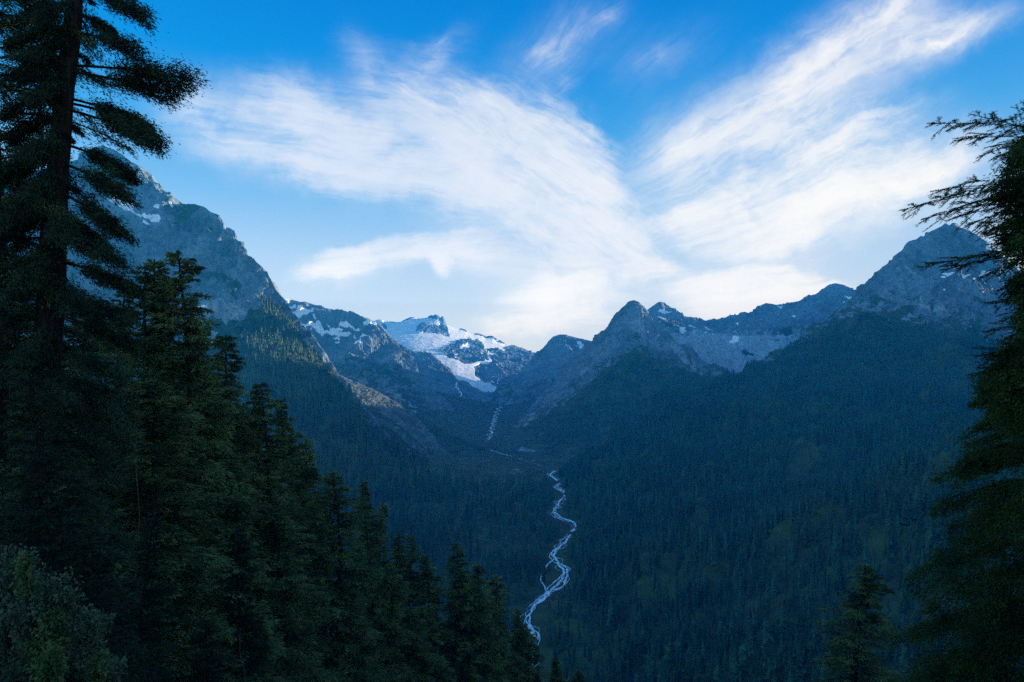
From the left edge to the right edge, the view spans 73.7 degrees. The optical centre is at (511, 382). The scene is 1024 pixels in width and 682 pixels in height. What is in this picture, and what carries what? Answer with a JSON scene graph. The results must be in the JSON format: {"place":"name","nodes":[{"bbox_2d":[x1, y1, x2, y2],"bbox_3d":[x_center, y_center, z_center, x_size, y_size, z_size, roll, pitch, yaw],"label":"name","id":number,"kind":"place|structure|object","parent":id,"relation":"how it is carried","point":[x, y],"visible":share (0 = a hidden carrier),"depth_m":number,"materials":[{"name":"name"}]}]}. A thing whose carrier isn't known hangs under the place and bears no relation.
{"place":"outdoors","nodes":[
{"label":"outdoors","id":0,"kind":"place"},
{"bbox_2d":[4,145,420,547],"bbox_3d":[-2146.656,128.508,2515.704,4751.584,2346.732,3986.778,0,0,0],"label":"mountain","id":1,"kind":"structure","parent":0,"point":[235,279],"depth_m":2371.64,"materials":[{"name":"stone"}]},
{"bbox_2d":[82,412,461,574],"bbox_3d":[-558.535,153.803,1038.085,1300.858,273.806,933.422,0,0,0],"label":"forest","id":2,"kind":"object","parent":1,"relation":"on","point":[352,470],"visible":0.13,"depth_m":1339.34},
{"bbox_2d":[65,292,542,485],"bbox_3d":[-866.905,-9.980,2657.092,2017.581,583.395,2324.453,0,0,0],"label":"forest","id":3,"kind":"object","parent":1,"relation":"on","point":[390,446],"visible":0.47,"depth_m":1736.21,"materials":[{"name":"plant"}]},
{"bbox_2d":[284,298,454,416],"bbox_3d":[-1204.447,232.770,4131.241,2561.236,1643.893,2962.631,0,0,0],"label":"mountain","id":4,"kind":"structure","parent":0,"point":[346,340],"depth_m":3930.24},
{"bbox_2d":[339,374,488,453],"bbox_3d":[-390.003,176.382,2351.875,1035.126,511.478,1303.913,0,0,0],"label":"scree slope","id":5,"kind":"structure","parent":0,"point":[399,420],"depth_m":2252.97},
{"bbox_2d":[389,334,492,404],"bbox_3d":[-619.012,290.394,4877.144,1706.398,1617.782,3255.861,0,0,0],"label":"mountain","id":6,"kind":"structure","parent":0,"point":[437,374],"depth_m":4658.52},
{"bbox_2d":[374,315,535,401],"bbox_3d":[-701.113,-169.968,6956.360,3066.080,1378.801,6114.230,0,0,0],"label":"mountain","id":7,"kind":"structure","parent":0,"point":[485,366],"depth_m":6902.76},
{"bbox_2d":[335,390,651,681],"bbox_3d":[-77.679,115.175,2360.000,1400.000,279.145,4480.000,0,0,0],"label":"valley floor","id":8,"kind":"structure","parent":0,"point":[466,426],"depth_m":1245.14,"materials":[{"name":"plant"},{"name":"needle"},{"name":"bark"}]},
{"bbox_2d":[400,390,574,486],"bbox_3d":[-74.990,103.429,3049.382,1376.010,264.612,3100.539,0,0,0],"label":"forest","id":9,"kind":"object","parent":8,"relation":"on","point":[544,479],"visible":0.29,"depth_m":1607.95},
{"bbox_2d":[315,467,714,681],"bbox_3d":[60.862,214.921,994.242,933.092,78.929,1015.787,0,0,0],"label":"forest","id":10,"kind":"object","parent":8,"relation":"on","point":[512,562],"visible":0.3,"depth_m":985.18,"materials":[{"name":"plant"}]},
{"bbox_2d":[605,594,616,626],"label":"conifer","id":11,"kind":"object","parent":8,"relation":"on","point":[609,614],"visible":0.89,"depth_m":672.26,"materials":[{"name":"green plant"}]},
{"bbox_2d":[634,661,641,681],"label":"conifer","id":12,"kind":"object","parent":8,"relation":"on","point":[637,677],"visible":1,"depth_m":538.45,"materials":[{"name":"green plant"}]},
{"bbox_2d":[639,622,647,651],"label":"conifer","id":13,"kind":"object","parent":8,"relation":"on","point":[642,632],"visible":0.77,"depth_m":621.05,"materials":[{"name":"green plant"}]},
{"bbox_2d":[645,650,650,677],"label":"conifer","id":14,"kind":"object","parent":8,"relation":"on","point":[648,658],"visible":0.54,"depth_m":572.25,"materials":[{"name":"green plant"}]},
{"bbox_2d":[0,0,1023,351],"label":"sky","id":15,"kind":"structure","parent":0,"point":[520,173],"materials":[{"name":"blue"}]},
{"bbox_2d":[487,407,576,667],"bbox_3d":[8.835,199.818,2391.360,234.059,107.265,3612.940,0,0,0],"label":"stream","id":16,"kind":"structure","parent":0,"point":[546,593],"depth_m":869.50,"materials":[{"name":"blue liquid"}]},
{"bbox_2d":[490,334,591,408],"bbox_3d":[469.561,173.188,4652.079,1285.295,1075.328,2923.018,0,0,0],"label":"mountain","id":17,"kind":"structure","parent":0,"point":[534,379],"depth_m":4648.83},
{"bbox_2d":[512,300,730,443],"bbox_3d":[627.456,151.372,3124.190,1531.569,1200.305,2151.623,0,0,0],"label":"mountain","id":18,"kind":"structure","parent":0,"point":[634,330],"depth_m":3110.47,"materials":[{"name":"stone"}]},
{"bbox_2d":[528,359,713,456],"bbox_3d":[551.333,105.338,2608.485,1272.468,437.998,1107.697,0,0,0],"label":"forest","id":19,"kind":"object","parent":18,"relation":"on","point":[572,435],"visible":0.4,"depth_m":2607.65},
{"bbox_2d":[647,283,855,372],"bbox_3d":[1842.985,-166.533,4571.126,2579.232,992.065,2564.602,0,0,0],"label":"mountain","id":20,"kind":"structure","parent":0,"point":[738,341],"depth_m":4270.65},
{"bbox_2d":[556,223,1023,681],"bbox_3d":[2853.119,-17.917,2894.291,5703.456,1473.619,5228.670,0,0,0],"label":"mountain","id":21,"kind":"structure","parent":0,"point":[900,283],"depth_m":1406.37,"materials":[{"name":"stone"}]},
{"bbox_2d":[662,636,672,671],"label":"conifer","id":22,"kind":"object","parent":21,"relation":"on","point":[667,656],"visible":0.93,"depth_m":572.13,"materials":[{"name":"green plant"}]},
{"bbox_2d":[699,642,706,672],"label":"conifer","id":23,"kind":"object","parent":21,"relation":"on","point":[703,654],"visible":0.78,"depth_m":550.99,"materials":[{"name":"green plant"}]},
{"bbox_2d":[713,653,721,681],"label":"conifer","id":24,"kind":"object","parent":21,"relation":"on","point":[716,676],"visible":1,"depth_m":509.42,"materials":[{"name":"green plant"}]},
{"bbox_2d":[729,645,741,681],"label":"conifer","id":25,"kind":"object","parent":21,"relation":"on","point":[733,667],"visible":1,"depth_m":510.45,"materials":[{"name":"green plant"}]},
{"bbox_2d":[738,637,749,678],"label":"conifer","id":26,"kind":"object","parent":21,"relation":"on","point":[742,660],"visible":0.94,"depth_m":515.16,"materials":[{"name":"green plant"}]},
{"bbox_2d":[759,612,771,648],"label":"conifer","id":27,"kind":"object","parent":21,"relation":"on","point":[767,622],"visible":0.62,"depth_m":549.88,"materials":[{"name":"green plant"}]},
{"bbox_2d":[513,396,1023,681],"bbox_3d":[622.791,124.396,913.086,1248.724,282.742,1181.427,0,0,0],"label":"forest","id":28,"kind":"object","parent":21,"relation":"on","point":[769,517],"visible":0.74,"depth_m":775.80,"materials":[{"name":"plant"}]},
{"bbox_2d":[534,309,1004,487],"bbox_3d":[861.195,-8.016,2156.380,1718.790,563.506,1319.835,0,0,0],"label":"forest","id":29,"kind":"object","parent":21,"relation":"on","point":[614,447],"visible":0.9,"depth_m":1865.69,"materials":[{"name":"plant"}]},
{"bbox_2d":[818,656,828,681],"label":"conifer","id":30,"kind":"object","parent":21,"relation":"on","point":[824,670],"visible":0.53,"depth_m":455.88,"materials":[{"name":"green plant"}]},
{"bbox_2d":[885,619,894,659],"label":"conifer","id":31,"kind":"object","parent":21,"relation":"on","point":[889,655],"visible":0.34,"depth_m":449.50,"materials":[{"name":"green plant"}]},
{"bbox_2d":[897,635,909,671],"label":"conifer","id":32,"kind":"object","parent":21,"relation":"on","point":[902,656],"visible":0.64,"depth_m":420.95,"materials":[{"name":"green plant"}]},
{"bbox_2d":[907,559,920,590],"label":"conifer","id":33,"kind":"object","parent":21,"relation":"on","point":[911,565],"visible":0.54,"depth_m":521.89,"materials":[{"name":"green plant"}]},
{"bbox_2d":[914,588,921,626],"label":"conifer","id":34,"kind":"object","parent":21,"relation":"on","point":[917,613],"visible":0.43,"depth_m":467.59,"materials":[{"name":"green plant"}]},
{"bbox_2d":[920,511,932,548],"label":"conifer","id":35,"kind":"object","parent":21,"relation":"on","point":[928,524],"visible":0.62,"depth_m":563.75,"materials":[{"name":"green plant"}]},
{"bbox_2d":[924,538,929,570],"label":"conifer","id":36,"kind":"object","parent":21,"relation":"on","point":[927,550],"visible":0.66,"depth_m":537.52,"materials":[{"name":"green plant"}]},
{"bbox_2d":[924,527,933,556],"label":"conifer","id":37,"kind":"object","parent":21,"relation":"on","point":[930,541],"visible":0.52,"depth_m":542.13,"materials":[{"name":"green plant"}]},
{"bbox_2d":[934,512,944,545],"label":"conifer","id":38,"kind":"object","parent":21,"relation":"on","point":[938,536],"visible":0.77,"depth_m":562.93,"materials":[{"name":"green plant"}]},
{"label":"hillside","id":39,"kind":"structure","parent":0,"visible":0},
{"bbox_2d":[0,395,96,591],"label":"conifer","id":40,"kind":"object","parent":39,"relation":"on","point":[12,531],"visible":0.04,"depth_m":30.68,"materials":[{"name":"green plant"}]},
{"bbox_2d":[0,543,120,681],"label":"leafy shrub","id":41,"kind":"object","parent":39,"relation":"on","point":[14,658],"visible":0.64,"depth_m":9.40,"materials":[{"name":"green plant"}]},
{"bbox_2d":[3,550,122,681],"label":"leafy shrub","id":42,"kind":"object","parent":39,"relation":"on","point":[52,651],"visible":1,"depth_m":9.07,"materials":[{"name":"green plant"}]},
{"bbox_2d":[0,0,138,629],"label":"conifer","id":43,"kind":"object","parent":39,"relation":"on","point":[9,4],"visible":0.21,"depth_m":24.48,"materials":[{"name":"green plant"}]},
{"bbox_2d":[0,367,145,681],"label":"fir tree","id":44,"kind":"object","parent":39,"relation":"on","point":[54,438],"visible":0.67,"depth_m":19.10,"materials":[{"name":"green plant"}]},
{"bbox_2d":[6,462,166,672],"bbox_3d":[-22.482,11.412,32.519,10.966,15.938,9.480,1,1,0],"label":"conifer","id":45,"kind":"object","parent":39,"relation":"on","point":[109,530],"visible":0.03,"depth_m":32.59,"materials":[{"name":"green plant"}]},
{"bbox_2d":[4,285,174,673],"bbox_3d":[-22.818,7.416,33.036,12.229,24.811,13.681,0,0,6],"label":"conifer","id":46,"kind":"object","parent":39,"relation":"on","point":[120,565],"visible":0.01,"depth_m":34.62,"materials":[{"name":"green plant"}]},
{"bbox_2d":[5,349,186,678],"bbox_3d":[-24.703,9.855,35.461,13.355,23.561,11.615,1,0,9],"label":"conifer","id":47,"kind":"object","parent":39,"relation":"on","point":[63,362],"visible":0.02,"depth_m":36.88,"materials":[{"name":"green plant"}]},
{"bbox_2d":[66,603,128,681],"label":"leafy shrub","id":48,"kind":"object","parent":39,"relation":"on","point":[98,624],"visible":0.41,"depth_m":9.92,"materials":[{"name":"green plant"}]},
{"bbox_2d":[0,0,212,681],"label":"fir tree","id":49,"kind":"object","parent":39,"relation":"on","point":[45,345],"visible":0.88,"depth_m":22.54,"materials":[{"name":"green plant"}]},
{"bbox_2d":[93,290,142,489],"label":"conifer","id":50,"kind":"object","parent":39,"relation":"on","point":[128,301],"visible":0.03,"depth_m":46.53,"materials":[{"name":"green plant"}]},
{"bbox_2d":[62,310,222,680],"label":"conifer","id":51,"kind":"object","parent":39,"relation":"on","point":[177,582],"visible":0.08,"depth_m":38.65,"materials":[{"name":"green plant"}]},
{"bbox_2d":[132,418,155,664],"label":"dead tree","id":52,"kind":"object","parent":39,"relation":"on","point":[139,510],"visible":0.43,"depth_m":30.96,"materials":[{"name":"brown wood"}]},
{"bbox_2d":[83,261,234,638],"bbox_3d":[-23.146,9.631,45.275,10.006,35.136,11.575,-1,1,-15],"label":"conifer","id":53,"kind":"object","parent":39,"relation":"on","point":[151,359],"visible":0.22,"depth_m":43.80,"materials":[{"name":"green plant"}]},
{"bbox_2d":[116,258,204,604],"bbox_3d":[-24.538,8.873,45.768,9.503,34.232,10.927,-2,-2,40],"label":"conifer","id":54,"kind":"object","parent":39,"relation":"on","point":[160,263],"visible":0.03,"depth_m":45.41,"materials":[{"name":"green plant"}]},
{"bbox_2d":[77,380,248,681],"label":"conifer","id":55,"kind":"object","parent":39,"relation":"on","point":[154,479],"visible":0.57,"depth_m":36.71,"materials":[{"name":"green plant"}]},
{"bbox_2d":[128,250,274,665],"bbox_3d":[-21.179,8.196,43.033,10.671,33.457,12.066,0,0,24],"label":"conifer","id":56,"kind":"object","parent":39,"relation":"on","point":[186,351],"visible":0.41,"depth_m":43.98,"materials":[{"name":"green plant"}]},
{"bbox_2d":[124,390,278,681],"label":"conifer","id":57,"kind":"object","parent":39,"relation":"on","point":[171,519],"visible":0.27,"depth_m":40.70,"materials":[{"name":"green plant"}]},
{"bbox_2d":[146,536,258,681],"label":"conifer","id":58,"kind":"object","parent":39,"relation":"on","point":[232,633],"visible":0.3,"depth_m":39.04,"materials":[{"name":"green plant"}]},
{"bbox_2d":[172,297,250,552],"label":"conifer","id":59,"kind":"object","parent":39,"relation":"on","point":[225,422],"visible":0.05,"depth_m":51.08,"materials":[{"name":"green plant"}]},
{"bbox_2d":[187,368,258,599],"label":"conifer","id":60,"kind":"object","parent":39,"relation":"on","point":[225,441],"visible":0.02,"depth_m":52.27,"materials":[{"name":"green plant"}]},
{"bbox_2d":[173,320,280,674],"bbox_3d":[-21.865,12.471,50.380,9.255,34.189,10.257,0,0,-30],"label":"conifer","id":61,"kind":"object","parent":39,"relation":"on","point":[201,395],"visible":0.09,"depth_m":50.54,"materials":[{"name":"green plant"}]},
{"bbox_2d":[194,334,279,618],"bbox_3d":[-24.355,14.175,54.643,12.954,36.358,11.835,0,0,43],"label":"conifer","id":62,"kind":"object","parent":39,"relation":"on","point":[244,416],"visible":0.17,"depth_m":55.23,"materials":[{"name":"green plant"}]},
{"bbox_2d":[194,454,288,668],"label":"conifer","id":63,"kind":"object","parent":39,"relation":"on","point":[239,471],"visible":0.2,"depth_m":47.79,"materials":[{"name":"green plant"}]},
{"bbox_2d":[212,526,275,681],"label":"fir tree","id":64,"kind":"object","parent":39,"relation":"on","point":[239,589],"visible":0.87,"depth_m":40.95,"materials":[{"name":"green plant"}]},
{"bbox_2d":[218,540,280,669],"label":"conifer","id":65,"kind":"object","parent":39,"relation":"on","point":[248,583],"visible":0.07,"depth_m":50.62,"materials":[{"name":"green plant"}]},
{"bbox_2d":[205,419,310,624],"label":"conifer","id":66,"kind":"object","parent":39,"relation":"on","point":[244,463],"visible":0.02,"depth_m":56.75,"materials":[{"name":"green plant"}]},
{"bbox_2d":[227,619,298,681],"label":"conifer","id":67,"kind":"object","parent":39,"relation":"on","point":[271,643],"visible":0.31,"depth_m":45.95,"materials":[{"name":"green plant"}]},
{"bbox_2d":[231,401,303,680],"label":"conifer","id":68,"kind":"object","parent":39,"relation":"on","point":[253,465],"visible":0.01,"depth_m":61.06,"materials":[{"name":"green plant"}]},
{"bbox_2d":[235,382,325,631],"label":"conifer","id":69,"kind":"object","parent":39,"relation":"on","point":[271,452],"visible":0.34,"depth_m":59.56,"materials":[{"name":"green plant"}]},
{"bbox_2d":[245,411,317,635],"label":"conifer","id":70,"kind":"object","parent":39,"relation":"on","point":[264,451],"depth_m":62.80,"materials":[{"name":"green plant"}]},
{"bbox_2d":[265,397,317,619],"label":"conifer","id":71,"kind":"object","parent":39,"relation":"on","point":[293,461],"visible":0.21,"depth_m":66.72,"materials":[{"name":"green plant"}]},
{"bbox_2d":[258,607,336,681],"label":"conifer","id":72,"kind":"object","parent":39,"relation":"on","point":[288,622],"visible":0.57,"depth_m":52.97,"materials":[{"name":"green plant"}]},
{"bbox_2d":[245,474,350,681],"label":"conifer","id":73,"kind":"object","parent":39,"relation":"on","point":[301,611],"visible":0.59,"depth_m":55.81,"materials":[{"name":"green plant"}]},
{"bbox_2d":[272,522,342,663],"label":"conifer","id":74,"kind":"object","parent":39,"relation":"on","point":[322,579],"visible":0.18,"depth_m":63.65,"materials":[{"name":"green plant"}]},
{"bbox_2d":[278,429,337,672],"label":"conifer","id":75,"kind":"object","parent":39,"relation":"on","point":[294,472],"visible":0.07,"depth_m":70.95,"materials":[{"name":"green plant"}]},
{"bbox_2d":[289,455,329,681],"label":"conifer","id":76,"kind":"object","parent":39,"relation":"on","point":[310,534],"visible":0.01,"depth_m":74.04,"materials":[{"name":"green plant"}]},
{"bbox_2d":[293,438,331,650],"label":"conifer","id":77,"kind":"object","parent":39,"relation":"on","point":[311,473],"visible":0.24,"depth_m":72.33,"materials":[{"name":"green plant"}]},
{"bbox_2d":[313,491,337,647],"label":"conifer","id":78,"kind":"object","parent":39,"relation":"on","point":[326,539],"visible":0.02,"depth_m":78.88,"materials":[{"name":"green plant"}]},
{"bbox_2d":[302,471,395,681],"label":"conifer","id":79,"kind":"object","parent":39,"relation":"on","point":[334,549],"visible":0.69,"depth_m":68.44,"materials":[{"name":"green plant"}]},
{"bbox_2d":[311,579,404,681],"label":"conifer","id":80,"kind":"object","parent":39,"relation":"on","point":[365,647],"visible":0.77,"depth_m":68.71,"materials":[{"name":"green plant"}]},
{"bbox_2d":[354,519,395,679],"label":"conifer","id":81,"kind":"object","parent":39,"relation":"on","point":[369,535],"visible":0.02,"depth_m":94.89,"materials":[{"name":"green plant"}]},
{"bbox_2d":[350,481,406,681],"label":"conifer","id":82,"kind":"object","parent":39,"relation":"on","point":[370,541],"visible":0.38,"depth_m":88.01,"materials":[{"name":"green plant"}]},
{"bbox_2d":[364,502,411,681],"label":"conifer","id":83,"kind":"object","parent":39,"relation":"on","point":[386,561],"visible":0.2,"depth_m":93.69,"materials":[{"name":"green plant"}]},
{"bbox_2d":[363,563,426,681],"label":"conifer","id":84,"kind":"object","parent":39,"relation":"on","point":[388,621],"visible":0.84,"depth_m":82.29,"materials":[{"name":"green plant"}]},
{"bbox_2d":[381,532,411,662],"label":"conifer","id":85,"kind":"object","parent":39,"relation":"on","point":[400,558],"visible":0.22,"depth_m":97.07,"materials":[{"name":"green plant"}]},
{"bbox_2d":[395,535,433,674],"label":"conifer","id":86,"kind":"object","parent":39,"relation":"on","point":[413,556],"visible":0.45,"depth_m":98.50,"materials":[{"name":"green plant"}]},
{"bbox_2d":[390,607,444,681],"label":"conifer","id":87,"kind":"object","parent":39,"relation":"on","point":[418,675],"visible":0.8,"depth_m":85.33,"materials":[{"name":"green plant"}]},
{"bbox_2d":[396,554,461,680],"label":"conifer","id":88,"kind":"object","parent":39,"relation":"on","point":[427,581],"visible":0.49,"depth_m":98.09,"materials":[{"name":"green plant"}]},
{"bbox_2d":[419,566,448,675],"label":"conifer","id":89,"kind":"object","parent":39,"relation":"on","point":[435,584],"visible":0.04,"depth_m":104.04,"materials":[{"name":"green plant"}]},
{"bbox_2d":[413,603,456,681],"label":"conifer","id":90,"kind":"object","parent":39,"relation":"on","point":[429,621],"visible":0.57,"depth_m":88.78,"materials":[{"name":"green plant"}]},
{"bbox_2d":[436,568,466,681],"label":"conifer","id":91,"kind":"object","parent":39,"relation":"on","point":[445,606],"visible":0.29,"depth_m":101.58,"materials":[{"name":"green plant"}]},
{"bbox_2d":[432,542,485,681],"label":"conifer","id":92,"kind":"object","parent":39,"relation":"on","point":[454,569],"visible":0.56,"depth_m":100.78,"materials":[{"name":"green plant"}]},
{"bbox_2d":[445,642,485,681],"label":"conifer","id":93,"kind":"object","parent":39,"relation":"on","point":[464,659],"visible":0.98,"depth_m":92.49,"materials":[{"name":"green plant"}]},
{"bbox_2d":[448,591,493,674],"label":"conifer","id":94,"kind":"object","parent":39,"relation":"on","point":[472,627],"visible":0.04,"depth_m":100.76,"materials":[{"name":"green plant"}]},
{"bbox_2d":[456,564,509,681],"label":"conifer","id":95,"kind":"object","parent":39,"relation":"on","point":[470,619],"visible":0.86,"depth_m":96.70,"materials":[{"name":"green plant"}]},
{"bbox_2d":[467,609,507,681],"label":"conifer","id":96,"kind":"object","parent":39,"relation":"on","point":[489,654],"visible":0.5,"depth_m":97.44,"materials":[{"name":"green plant"}]},
{"bbox_2d":[478,574,526,681],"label":"conifer","id":97,"kind":"object","parent":39,"relation":"on","point":[500,595],"visible":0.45,"depth_m":105.56,"materials":[{"name":"green plant"}]},
{"bbox_2d":[486,602,527,681],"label":"conifer","id":98,"kind":"object","parent":39,"relation":"on","point":[507,650],"visible":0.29,"depth_m":106.22,"materials":[{"name":"green plant"}]},
{"bbox_2d":[507,609,534,681],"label":"conifer","id":99,"kind":"object","parent":39,"relation":"on","point":[517,625],"visible":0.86,"depth_m":108.43,"materials":[{"name":"green plant"}]},
{"bbox_2d":[508,620,549,681],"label":"conifer","id":100,"kind":"object","parent":39,"relation":"on","point":[530,644],"visible":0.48,"depth_m":109.82,"materials":[{"name":"green plant"}]},
{"bbox_2d":[521,628,542,681],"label":"conifer","id":101,"kind":"object","parent":39,"relation":"on","point":[530,664],"visible":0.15,"depth_m":111.08,"materials":[{"name":"green plant"}]},
{"bbox_2d":[522,637,545,681],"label":"conifer","id":102,"kind":"object","parent":39,"relation":"on","point":[538,659],"visible":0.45,"depth_m":111.86,"materials":[{"name":"green plant"}]},
{"bbox_2d":[530,671,543,681],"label":"conifer","id":103,"kind":"object","parent":39,"relation":"on","point":[537,677],"visible":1,"depth_m":105.11,"materials":[{"name":"green plant"}]},
{"bbox_2d":[546,660,565,681],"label":"conifer","id":104,"kind":"object","parent":39,"relation":"on","point":[551,673],"visible":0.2,"depth_m":115.90,"materials":[{"name":"green plant"}]},
{"bbox_2d":[548,658,564,681],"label":"conifer","id":105,"kind":"object","parent":39,"relation":"on","point":[556,670],"visible":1,"depth_m":112.31,"materials":[{"name":"green plant"}]},
{"bbox_2d":[568,670,587,681],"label":"conifer","id":106,"kind":"object","parent":39,"relation":"on","point":[576,674],"visible":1,"depth_m":117.85,"materials":[{"name":"green plant"}]},
{"bbox_2d":[805,564,901,681],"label":"conifer","id":107,"kind":"object","parent":39,"relation":"on","point":[845,660],"visible":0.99,"depth_m":62.51,"materials":[{"name":"green plant"}]},
{"bbox_2d":[881,342,1023,681],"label":"fir tree","id":108,"kind":"object","parent":39,"relation":"on","point":[994,518],"visible":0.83,"depth_m":12.85,"materials":[{"name":"green plant"}]},
{"bbox_2d":[899,101,1023,445],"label":"hemlock tree","id":109,"kind":"object","parent":39,"relation":"on","point":[1007,385],"visible":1,"depth_m":7.91,"materials":[{"name":"green plant"}]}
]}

